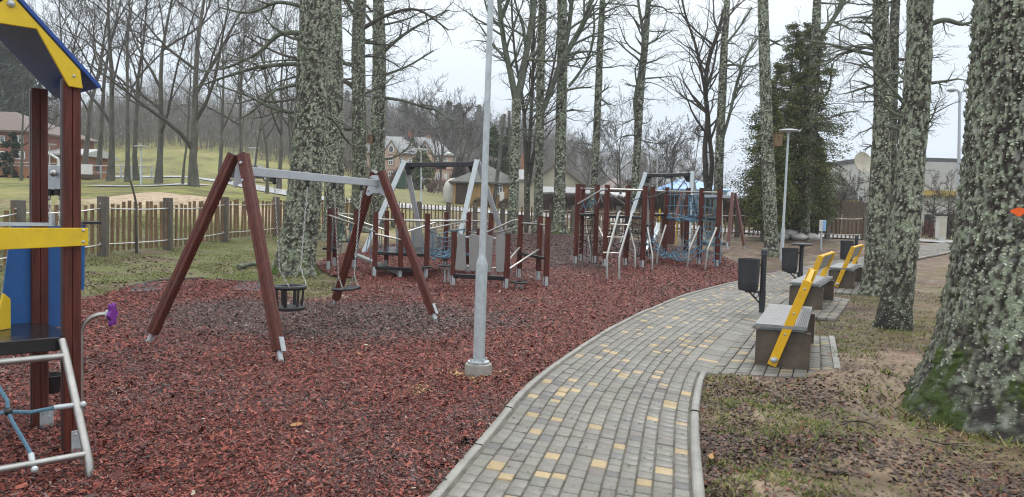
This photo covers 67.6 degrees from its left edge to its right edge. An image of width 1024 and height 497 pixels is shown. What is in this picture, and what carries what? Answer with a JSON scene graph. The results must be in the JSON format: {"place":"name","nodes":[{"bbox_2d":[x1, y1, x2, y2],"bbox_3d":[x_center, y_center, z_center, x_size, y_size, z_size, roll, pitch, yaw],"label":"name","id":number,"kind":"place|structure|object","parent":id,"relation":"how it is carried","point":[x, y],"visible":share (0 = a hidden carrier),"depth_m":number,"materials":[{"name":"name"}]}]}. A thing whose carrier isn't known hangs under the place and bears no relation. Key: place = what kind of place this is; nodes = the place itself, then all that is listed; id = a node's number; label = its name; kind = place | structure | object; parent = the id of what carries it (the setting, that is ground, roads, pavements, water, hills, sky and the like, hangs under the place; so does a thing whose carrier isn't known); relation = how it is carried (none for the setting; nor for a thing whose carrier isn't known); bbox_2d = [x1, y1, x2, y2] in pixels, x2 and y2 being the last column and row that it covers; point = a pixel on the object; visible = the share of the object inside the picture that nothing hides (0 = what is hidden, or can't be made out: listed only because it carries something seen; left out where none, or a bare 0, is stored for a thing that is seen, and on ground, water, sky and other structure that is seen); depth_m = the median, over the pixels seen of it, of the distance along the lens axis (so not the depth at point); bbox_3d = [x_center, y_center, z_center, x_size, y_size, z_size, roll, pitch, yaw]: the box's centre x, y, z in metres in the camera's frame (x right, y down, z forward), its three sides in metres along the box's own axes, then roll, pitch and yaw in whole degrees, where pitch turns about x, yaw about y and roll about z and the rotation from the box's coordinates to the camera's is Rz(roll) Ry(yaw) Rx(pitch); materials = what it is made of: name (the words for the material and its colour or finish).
{"place":"outdoors","nodes":[
{"label":"outdoors","id":0,"kind":"place"},
{"bbox_2d":[2,0,973,197],"label":"sky","id":1,"kind":"structure","parent":0,"point":[466,67],"materials":[{"name":"white"}]},
{"bbox_2d":[0,135,1023,496],"bbox_3d":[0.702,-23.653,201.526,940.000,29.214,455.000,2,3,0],"label":"ground","id":2,"kind":"structure","parent":0,"point":[930,275],"depth_m":14.10,"materials":[{"name":"green plant"}]},
{"bbox_2d":[0,131,20,177],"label":"spruce","id":3,"kind":"object","parent":2,"relation":"on","point":[13,143],"visible":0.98,"depth_m":55.67,"materials":[{"name":"green plant"}]},
{"bbox_2d":[0,42,86,180],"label":"park tree","id":4,"kind":"object","parent":2,"relation":"on","point":[22,151],"visible":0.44,"depth_m":51.70,"materials":[{"name":"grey plant"}]},
{"bbox_2d":[0,112,97,165],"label":"brick house","id":5,"kind":"structure","parent":2,"relation":"on","point":[10,121],"depth_m":65.20,"materials":[{"name":"brown tile"}]},
{"bbox_2d":[0,152,105,178],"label":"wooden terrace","id":6,"kind":"structure","parent":2,"relation":"on","point":[86,168],"depth_m":55.81,"materials":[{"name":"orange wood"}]},
{"bbox_2d":[0,0,116,159],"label":"park tree","id":7,"kind":"object","parent":2,"relation":"on","point":[60,17],"visible":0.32,"depth_m":64.95,"materials":[{"name":"grey plant"}]},
{"bbox_2d":[48,148,118,171],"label":"orange shed","id":8,"kind":"structure","parent":2,"relation":"on","point":[92,155],"depth_m":67.36,"materials":[{"name":"brown wood"}]},
{"bbox_2d":[27,0,144,180],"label":"park tree","id":9,"kind":"object","parent":2,"relation":"on","point":[110,174],"visible":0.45,"depth_m":53.40,"materials":[{"name":"grey plant"}]},
{"bbox_2d":[32,0,156,171],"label":"park tree","id":10,"kind":"object","parent":2,"relation":"on","point":[100,142],"visible":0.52,"depth_m":57.28,"materials":[{"name":"grey plant"}]},
{"bbox_2d":[81,303,117,410],"bbox_3d":[-2.668,0.844,4.944,0.210,0.991,0.163,2,3,0],"label":"flower post","id":11,"kind":"object","parent":2,"relation":"on","point":[110,314],"visible":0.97,"depth_m":4.88,"materials":[{"name":"silver metal"}]},
{"bbox_2d":[51,0,163,163],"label":"park tree","id":12,"kind":"object","parent":2,"relation":"on","point":[85,159],"visible":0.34,"depth_m":59.82,"materials":[{"name":"grey plant"}]},
{"bbox_2d":[100,0,202,180],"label":"park tree","id":13,"kind":"object","parent":2,"relation":"on","point":[135,172],"visible":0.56,"depth_m":53.94,"materials":[{"name":"grey plant"}]},
{"bbox_2d":[45,0,271,186],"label":"park tree","id":14,"kind":"object","parent":2,"relation":"on","point":[193,173],"visible":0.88,"depth_m":46.84,"materials":[{"name":"grey plant"}]},
{"bbox_2d":[101,0,216,181],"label":"park tree","id":15,"kind":"object","parent":2,"relation":"on","point":[127,174],"visible":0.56,"depth_m":51.58,"materials":[{"name":"grey plant"}]},
{"bbox_2d":[64,0,264,183],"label":"park tree","id":16,"kind":"object","parent":2,"relation":"on","point":[158,177],"visible":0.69,"depth_m":49.53,"materials":[{"name":"grey plant"}]},
{"bbox_2d":[85,0,247,183],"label":"park tree","id":17,"kind":"object","parent":2,"relation":"on","point":[184,162],"visible":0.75,"depth_m":47.19,"materials":[{"name":"grey plant"}]},
{"bbox_2d":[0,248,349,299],"bbox_3d":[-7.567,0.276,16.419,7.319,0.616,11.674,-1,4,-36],"label":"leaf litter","id":18,"kind":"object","parent":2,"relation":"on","point":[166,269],"visible":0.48,"depth_m":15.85,"materials":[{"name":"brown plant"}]},
{"bbox_2d":[0,196,369,265],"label":"stave fence","id":19,"kind":"object","parent":2,"relation":"on","point":[223,232],"visible":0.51,"depth_m":19.47,"materials":[{"name":"wood"}]},
{"bbox_2d":[0,208,383,299],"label":"meadow grass","id":20,"kind":"structure","parent":2,"relation":"on","point":[209,270],"depth_m":16.55,"materials":[{"name":"green plant"}]},
{"bbox_2d":[143,0,277,153],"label":"park tree","id":21,"kind":"object","parent":2,"relation":"on","point":[240,128],"visible":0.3,"depth_m":70.40,"materials":[{"name":"grey plant"}]},
{"bbox_2d":[164,0,279,171],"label":"park tree","id":22,"kind":"object","parent":2,"relation":"on","point":[222,127],"visible":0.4,"depth_m":65.57,"materials":[{"name":"grey plant"}]},
{"bbox_2d":[178,0,293,178],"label":"park tree","id":23,"kind":"object","parent":2,"relation":"on","point":[260,128],"visible":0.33,"depth_m":49.86,"materials":[{"name":"grey plant"}]},
{"bbox_2d":[199,0,298,188],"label":"park tree","id":24,"kind":"object","parent":2,"relation":"on","point":[279,181],"visible":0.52,"depth_m":57.17,"materials":[{"name":"grey plant"}]},
{"bbox_2d":[209,0,296,193],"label":"park tree","id":25,"kind":"object","parent":2,"relation":"on","point":[267,156],"visible":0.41,"depth_m":48.83,"materials":[{"name":"grey plant"}]},
{"bbox_2d":[167,0,376,276],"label":"mossy tree","id":26,"kind":"object","parent":2,"relation":"on","point":[312,38],"visible":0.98,"depth_m":16.46,"materials":[{"name":"grey plant"}]},
{"bbox_2d":[230,0,347,153],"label":"park tree","id":27,"kind":"object","parent":2,"relation":"on","point":[289,133],"visible":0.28,"depth_m":62.71,"materials":[{"name":"grey plant"}]},
{"bbox_2d":[259,0,379,240],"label":"mossy tree","id":28,"kind":"object","parent":2,"relation":"on","point":[334,153],"visible":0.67,"depth_m":26.08,"materials":[{"name":"grey plant"}]},
{"bbox_2d":[0,43,648,180],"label":"hillside conifers","id":29,"kind":"object","parent":2,"relation":"on","point":[14,86],"visible":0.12,"depth_m":114.52,"materials":[{"name":"green plant"}]},
{"bbox_2d":[211,0,461,231],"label":"dark limbed tree","id":30,"kind":"object","parent":2,"relation":"on","point":[357,84],"visible":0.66,"depth_m":30.58,"materials":[{"name":"grey plant"}]},
{"bbox_2d":[0,234,737,496],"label":"wood chip bed","id":31,"kind":"object","parent":2,"relation":"on","point":[194,435],"visible":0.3,"depth_m":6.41,"materials":[{"name":"wood"}]},
{"bbox_2d":[0,338,93,477],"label":"net ladder","id":32,"kind":"object","parent":31,"relation":"on","point":[77,406],"visible":0.98,"depth_m":4.47,"materials":[{"name":"silver metal"}]},
{"bbox_2d":[0,0,100,453],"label":"play tower","id":33,"kind":"structure","parent":31,"relation":"on","point":[43,287],"depth_m":4.83,"materials":[{"name":"wood"}]},
{"bbox_2d":[146,151,437,362],"bbox_3d":[-2.551,-0.004,9.953,2.279,2.247,4.039,3,3,22],"label":"swing frame","id":34,"kind":"object","parent":31,"relation":"on","point":[246,172],"visible":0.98,"depth_m":8.40,"materials":[{"name":"wood"}]},
{"bbox_2d":[274,184,307,311],"bbox_3d":[-2.702,-0.014,9.334,0.556,1.530,0.403,0,4,-35],"label":"toddler swing seat","id":35,"kind":"object","parent":34,"relation":"hanging from","point":[284,306],"visible":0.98,"depth_m":9.27,"materials":[{"name":"metal"}]},
{"bbox_2d":[331,189,361,291],"bbox_3d":[-2.272,-0.121,10.533,0.190,1.402,0.714,3,3,20],"label":"flat swing seat","id":36,"kind":"object","parent":34,"relation":"hanging from","point":[349,287],"visible":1,"depth_m":10.50,"materials":[{"name":"metal"}]},
{"bbox_2d":[4,278,713,496],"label":"twig debris","id":37,"kind":"object","parent":31,"relation":"on","point":[132,482],"visible":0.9,"depth_m":5.76,"materials":[{"name":"brown plant"}]},
{"bbox_2d":[362,159,510,253],"bbox_3d":[-2.204,-1.239,23.471,4.468,3.058,1.903,2,3,0],"label":"tall swing frame","id":38,"kind":"object","parent":31,"relation":"on","point":[473,166],"visible":0.62,"depth_m":23.33,"materials":[{"name":"metal"}]},
{"bbox_2d":[323,207,550,288],"bbox_3d":[-1.620,-0.076,17.653,5.856,1.577,2.954,4,4,33],"label":"balance course","id":39,"kind":"object","parent":31,"relation":"on","point":[460,255],"visible":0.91,"depth_m":17.03,"materials":[{"name":"brown wood"}]},
{"bbox_2d":[465,0,493,377],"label":"lamp post","id":40,"kind":"object","parent":31,"relation":"on","point":[478,364],"visible":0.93,"depth_m":7.36,"materials":[{"name":"metal"}]},
{"bbox_2d":[573,184,722,279],"bbox_3d":[3.907,-0.637,22.848,4.253,2.526,9.882,2,3,0],"label":"climbing frame","id":41,"kind":"object","parent":31,"relation":"on","point":[667,235],"visible":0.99,"depth_m":22.12,"materials":[{"name":"wood"}]},
{"bbox_2d":[620,171,706,245],"bbox_3d":[6.239,-1.615,30.948,3.945,3.103,1.902,2,3,0],"label":"tall swing frame","id":42,"kind":"object","parent":31,"relation":"on","point":[647,178],"visible":0.63,"depth_m":30.81,"materials":[{"name":"metal"}]},
{"bbox_2d":[0,53,737,195],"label":"hillside wood","id":43,"kind":"object","parent":2,"relation":"on","point":[209,130],"visible":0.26,"depth_m":144.96,"materials":[{"name":"brown plant"}]},
{"bbox_2d":[342,0,472,227],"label":"dark limbed tree","id":44,"kind":"object","parent":2,"relation":"on","point":[379,97],"visible":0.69,"depth_m":33.51,"materials":[{"name":"grey plant"}]},
{"bbox_2d":[366,131,457,184],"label":"manor house","id":45,"kind":"structure","parent":2,"relation":"on","point":[391,147],"depth_m":149.30,"materials":[{"name":"beige paint"}]},
{"bbox_2d":[407,150,436,190],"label":"yew","id":46,"kind":"object","parent":2,"relation":"on","point":[426,173],"visible":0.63,"depth_m":102.81,"materials":[{"name":"green plant"}]},
{"bbox_2d":[403,90,458,190],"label":"garden tree","id":47,"kind":"object","parent":2,"relation":"on","point":[441,159],"visible":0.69,"depth_m":110.19,"materials":[{"name":"grey plant"}]},
{"bbox_2d":[392,72,475,190],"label":"garden tree","id":48,"kind":"object","parent":2,"relation":"on","point":[420,100],"visible":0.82,"depth_m":107.05,"materials":[{"name":"grey plant"}]},
{"bbox_2d":[442,89,505,172],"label":"garden tree","id":49,"kind":"object","parent":2,"relation":"on","point":[468,109],"visible":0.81,"depth_m":98.94,"materials":[{"name":"grey plant"}]},
{"bbox_2d":[449,165,518,208],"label":"tan shed","id":50,"kind":"structure","parent":2,"relation":"on","point":[460,185],"depth_m":61.84,"materials":[{"name":"paint"}]},
{"bbox_2d":[488,126,505,173],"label":"column thuja","id":51,"kind":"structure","parent":2,"relation":"on","point":[494,135],"depth_m":91.39,"materials":[{"name":"green plant"}]},
{"bbox_2d":[493,114,505,206],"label":"tree trunk","id":52,"kind":"object","parent":2,"relation":"on","point":[498,162],"visible":0.88,"depth_m":61.61,"materials":[{"name":"grey plant"}]},
{"bbox_2d":[495,127,520,188],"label":"column thuja","id":53,"kind":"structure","parent":2,"relation":"on","point":[506,154],"depth_m":94.89,"materials":[{"name":"green plant"}]},
{"bbox_2d":[453,0,583,233],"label":"lichen tree","id":54,"kind":"object","parent":2,"relation":"on","point":[515,129],"visible":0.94,"depth_m":34.54,"materials":[{"name":"grey plant"}]},
{"bbox_2d":[467,0,595,222],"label":"slim tree","id":55,"kind":"object","parent":2,"relation":"on","point":[528,164],"visible":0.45,"depth_m":40.59,"materials":[{"name":"grey plant"}]},
{"bbox_2d":[521,154,586,205],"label":"cream house","id":56,"kind":"structure","parent":2,"relation":"on","point":[571,180],"depth_m":83.72,"materials":[{"name":"paint"}]},
{"bbox_2d":[387,201,740,236],"bbox_3d":[2.459,-1.424,36.754,18.046,1.538,0.315,1,3,-9],"label":"stave fence","id":57,"kind":"object","parent":2,"relation":"on","point":[475,208],"visible":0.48,"depth_m":36.59,"materials":[{"name":"wood"}]},
{"bbox_2d":[495,0,639,233],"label":"lichen tree","id":58,"kind":"object","parent":2,"relation":"on","point":[539,152],"visible":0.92,"depth_m":35.52,"materials":[{"name":"grey plant"}]},
{"bbox_2d":[547,0,617,233],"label":"mossy tree","id":59,"kind":"object","parent":2,"relation":"on","point":[564,29],"visible":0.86,"depth_m":36.04,"materials":[{"name":"grey plant"}]},
{"bbox_2d":[543,191,624,214],"bbox_3d":[5.013,-2.933,49.889,6.449,1.619,1.492,1,3,-20],"label":"bare hedge","id":60,"kind":"object","parent":2,"relation":"on","point":[614,203],"visible":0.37,"depth_m":49.56,"materials":[{"name":"brown plant"}]},
{"bbox_2d":[566,111,622,187],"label":"garden tree","id":61,"kind":"object","parent":2,"relation":"on","point":[590,163],"visible":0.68,"depth_m":67.68,"materials":[{"name":"grey plant"}]},
{"bbox_2d":[568,0,647,232],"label":"lichen tree","id":62,"kind":"object","parent":2,"relation":"on","point":[598,99],"visible":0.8,"depth_m":37.56,"materials":[{"name":"grey plant"}]},
{"bbox_2d":[579,84,664,193],"bbox_3d":[8.773,-7.995,61.876,5.832,10.491,5.457,0,4,-31],"label":"garden tree","id":63,"kind":"object","parent":2,"relation":"on","point":[618,158],"visible":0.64,"depth_m":61.36,"materials":[{"name":"grey plant"}]},
{"bbox_2d":[600,0,693,233],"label":"lichen tree","id":64,"kind":"object","parent":2,"relation":"on","point":[640,80],"visible":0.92,"depth_m":37.47,"materials":[{"name":"grey plant"}]},
{"bbox_2d":[628,108,695,187],"bbox_3d":[12.921,-7.393,64.610,5.910,9.386,4.807,4,4,31],"label":"garden tree","id":65,"kind":"object","parent":2,"relation":"on","point":[672,138],"visible":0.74,"depth_m":63.72,"materials":[{"name":"grey plant"}]},
{"bbox_2d":[643,111,699,192],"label":"garden tree","id":66,"kind":"object","parent":2,"relation":"on","point":[681,129],"visible":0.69,"depth_m":65.78,"materials":[{"name":"grey plant"}]},
{"bbox_2d":[658,179,730,195],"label":"blue roof hall","id":67,"kind":"structure","parent":2,"relation":"on","point":[699,184],"depth_m":93.71,"materials":[{"name":"blue metal"}]},
{"bbox_2d":[652,115,737,187],"bbox_3d":[14.811,-6.549,61.781,3.827,8.384,6.884,-1,4,-38],"label":"garden tree","id":68,"kind":"object","parent":2,"relation":"on","point":[686,151],"visible":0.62,"depth_m":61.81,"materials":[{"name":"grey plant"}]},
{"bbox_2d":[638,188,760,228],"bbox_3d":[11.668,-2.672,48.395,9.449,2.617,1.704,4,4,35],"label":"bare hedge","id":69,"kind":"object","parent":2,"relation":"on","point":[659,201],"visible":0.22,"depth_m":48.69,"materials":[{"name":"brown plant"}]},
{"bbox_2d":[642,0,758,233],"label":"slim tree","id":70,"kind":"object","parent":2,"relation":"on","point":[707,136],"visible":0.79,"depth_m":39.59,"materials":[{"name":"grey plant"}]},
{"bbox_2d":[674,190,745,249],"bbox_3d":[7.388,-1.199,30.989,2.234,2.366,3.657,0,4,-31],"label":"swing frame","id":71,"kind":"object","parent":2,"relation":"on","point":[733,196],"visible":0.73,"depth_m":29.99,"materials":[{"name":"wood"}]},
{"bbox_2d":[690,0,772,235],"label":"lichen tree","id":72,"kind":"object","parent":2,"relation":"on","point":[721,127],"visible":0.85,"depth_m":38.00,"materials":[{"name":"grey plant"}]},
{"bbox_2d":[738,248,767,312],"bbox_3d":[3.985,0.569,12.690,0.504,1.150,0.366,1,3,-10],"label":"litter bin","id":73,"kind":"object","parent":2,"relation":"on","point":[748,274],"visible":0.99,"depth_m":12.59,"materials":[{"name":"metal"}]},
{"bbox_2d":[737,91,803,241],"bbox_3d":[11.847,-3.725,34.955,2.892,7.023,3.529,2,3,0],"label":"thuja","id":74,"kind":"object","parent":2,"relation":"on","point":[755,202],"visible":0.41,"depth_m":34.80,"materials":[{"name":"green plant"}]},
{"bbox_2d":[741,0,800,257],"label":"lichen tree","id":75,"kind":"object","parent":2,"relation":"on","point":[770,227],"visible":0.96,"depth_m":26.66,"materials":[{"name":"grey plant"}]},
{"bbox_2d":[779,129,798,260],"bbox_3d":[9.001,-1.708,25.179,0.620,4.402,0.620,2,3,0],"label":"lamp post","id":76,"kind":"object","parent":2,"relation":"on","point":[788,131],"visible":0.97,"depth_m":25.15,"materials":[{"name":"metal"}]},
{"bbox_2d":[725,21,860,239],"bbox_3d":[13.532,-5.750,37.370,6.026,10.757,5.795,2,3,0],"label":"thuja","id":77,"kind":"object","parent":2,"relation":"on","point":[793,111],"visible":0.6,"depth_m":36.61,"materials":[{"name":"green plant"}]},
{"bbox_2d":[782,243,813,278],"bbox_3d":[6.336,0.419,17.028,0.693,1.102,0.490,1,3,-6],"label":"litter bin","id":78,"kind":"object","parent":2,"relation":"on","point":[789,260],"visible":0.96,"depth_m":16.89,"materials":[{"name":"metal"}]},
{"bbox_2d":[754,200,841,233],"bbox_3d":[16.866,-1.983,45.214,4.812,2.126,0.088,3,3,18],"label":"board fence","id":79,"kind":"object","parent":2,"relation":"on","point":[838,209],"visible":0.09,"depth_m":44.51,"materials":[{"name":"brown wood"}]},
{"bbox_2d":[778,229,819,240],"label":"rubble sacks","id":80,"kind":"object","parent":2,"relation":"on","point":[795,235],"visible":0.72,"depth_m":36.78,"materials":[{"name":"plastic"}]},
{"bbox_2d":[734,210,866,239],"bbox_3d":[14.600,-1.146,38.560,6.954,1.436,0.268,1,3,-7],"label":"stave fence","id":81,"kind":"object","parent":2,"relation":"on","point":[863,218],"visible":0.38,"depth_m":38.81,"materials":[{"name":"wood"}]},
{"bbox_2d":[798,132,841,234],"bbox_3d":[15.232,-3.112,38.203,2.285,5.438,2.285,0,4,-32],"label":"thuja","id":82,"kind":"object","parent":2,"relation":"on","point":[814,229],"visible":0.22,"depth_m":37.82,"materials":[{"name":"green plant"}]},
{"bbox_2d":[798,0,871,240],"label":"lichen tree","id":83,"kind":"object","parent":2,"relation":"on","point":[816,15],"visible":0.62,"depth_m":36.48,"materials":[{"name":"grey plant"}]},
{"bbox_2d":[840,235,858,263],"bbox_3d":[9.414,0.184,21.361,0.504,1.150,0.366,2,3,-3],"label":"litter bin","id":84,"kind":"object","parent":2,"relation":"on","point":[845,246],"visible":0.67,"depth_m":21.25,"materials":[{"name":"metal"}]},
{"bbox_2d":[834,168,868,216],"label":"apple tree","id":85,"kind":"object","parent":2,"relation":"on","point":[842,196],"visible":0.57,"depth_m":44.59,"materials":[{"name":"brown plant"}]},
{"bbox_2d":[842,200,867,235],"bbox_3d":[19.966,-1.741,44.119,1.717,2.009,0.089,2,3,10],"label":"board fence","id":86,"kind":"object","parent":2,"relation":"on","point":[856,208],"visible":0.44,"depth_m":44.12,"materials":[{"name":"brown wood"}]},
{"bbox_2d":[699,299,1023,496],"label":"leaf litter","id":87,"kind":"object","parent":2,"relation":"on","point":[719,451],"visible":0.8,"depth_m":5.37,"materials":[{"name":"brown plant"}]},
{"bbox_2d":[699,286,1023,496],"bbox_3d":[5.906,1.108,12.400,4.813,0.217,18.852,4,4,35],"label":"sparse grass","id":88,"kind":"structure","parent":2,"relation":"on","point":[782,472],"depth_m":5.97,"materials":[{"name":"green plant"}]},
{"bbox_2d":[854,152,870,199],"bbox_3d":[25.915,-4.847,56.592,1.452,4.611,0.766,-1,4,-39],"label":"satellite dish","id":89,"kind":"object","parent":2,"relation":"on","point":[861,161],"visible":0.85,"depth_m":56.64,"materials":[{"name":"beige paint"}]},
{"bbox_2d":[778,0,962,296],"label":"lichen tree","id":90,"kind":"object","parent":2,"relation":"on","point":[878,217],"visible":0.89,"depth_m":16.41,"materials":[{"name":"grey plant"}]},
{"bbox_2d":[829,156,961,232],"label":"flat roofed building","id":91,"kind":"structure","parent":2,"relation":"on","point":[944,167],"depth_m":59.68,"materials":[{"name":"white paint"}]},
{"bbox_2d":[825,0,972,330],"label":"lichen tree","id":92,"kind":"object","parent":2,"relation":"on","point":[895,307],"visible":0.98,"depth_m":11.50,"materials":[{"name":"grey plant"}]},
{"bbox_2d":[833,0,966,219],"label":"slim tree","id":93,"kind":"object","parent":2,"relation":"on","point":[894,29],"visible":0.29,"depth_m":19.17,"materials":[{"name":"grey plant"}]},
{"bbox_2d":[856,366,1023,448],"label":"root grass","id":94,"kind":"structure","parent":2,"relation":"on","point":[925,418],"depth_m":6.35,"materials":[{"name":"green plant"}]},
{"bbox_2d":[923,171,956,236],"bbox_3d":[26.882,-2.707,47.710,2.592,4.238,3.357,5,4,43],"label":"apple tree","id":95,"kind":"object","parent":2,"relation":"on","point":[945,199],"visible":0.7,"depth_m":47.63,"materials":[{"name":"brown plant"}]},
{"bbox_2d":[923,167,959,238],"bbox_3d":[26.768,-2.740,46.865,2.302,4.459,3.470,-1,4,-42],"label":"apple tree","id":96,"kind":"object","parent":2,"relation":"on","point":[934,213],"visible":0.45,"depth_m":46.96,"materials":[{"name":"brown plant"}]},
{"bbox_2d":[946,88,967,208],"bbox_3d":[28.823,-5.580,49.728,1.621,9.704,0.600,2,3,0],"label":"street lamp","id":97,"kind":"object","parent":2,"relation":"on","point":[959,130],"visible":0.67,"depth_m":49.56,"materials":[{"name":"grey metal"}]},
{"bbox_2d":[902,0,1023,443],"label":"mossy tree","id":98,"kind":"object","parent":2,"relation":"on","point":[967,375],"visible":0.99,"depth_m":6.33,"materials":[{"name":"grey plant"}]},
{"bbox_2d":[115,176,952,242],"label":"road","id":99,"kind":"structure","parent":0,"point":[271,189],"depth_m":48.70,"materials":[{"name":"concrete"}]},
{"bbox_2d":[935,216,947,240],"bbox_3d":[23.538,-1.086,41.965,0.500,1.372,0.360,2,3,0],"label":"utility cabinet","id":100,"kind":"object","parent":99,"relation":"on","point":[940,227],"visible":0.97,"depth_m":41.81,"materials":[{"name":"beige metal"}]},
{"bbox_2d":[428,242,950,496],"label":"paved path","id":101,"kind":"structure","parent":0,"point":[619,370],"depth_m":6.42,"materials":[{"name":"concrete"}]},
{"bbox_2d":[755,268,816,370],"bbox_3d":[3.265,0.768,9.042,0.564,0.978,2.075,3,3,23],"label":"park bench","id":102,"kind":"object","parent":101,"relation":"on","point":[785,336],"visible":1,"depth_m":8.20,"materials":[{"name":"grey concrete"}]},
{"bbox_2d":[789,251,835,309],"bbox_3d":[5.627,0.558,14.289,0.564,0.978,2.075,3,3,28],"label":"park bench","id":103,"kind":"object","parent":101,"relation":"on","point":[821,289],"visible":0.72,"depth_m":13.60,"materials":[{"name":"grey concrete"}]},
{"bbox_2d":[828,244,863,288],"bbox_3d":[8.010,0.394,18.313,0.563,0.978,2.075,3,4,30],"label":"park bench","id":104,"kind":"object","parent":101,"relation":"on","point":[846,274],"visible":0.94,"depth_m":17.54,"materials":[{"name":"grey concrete"}]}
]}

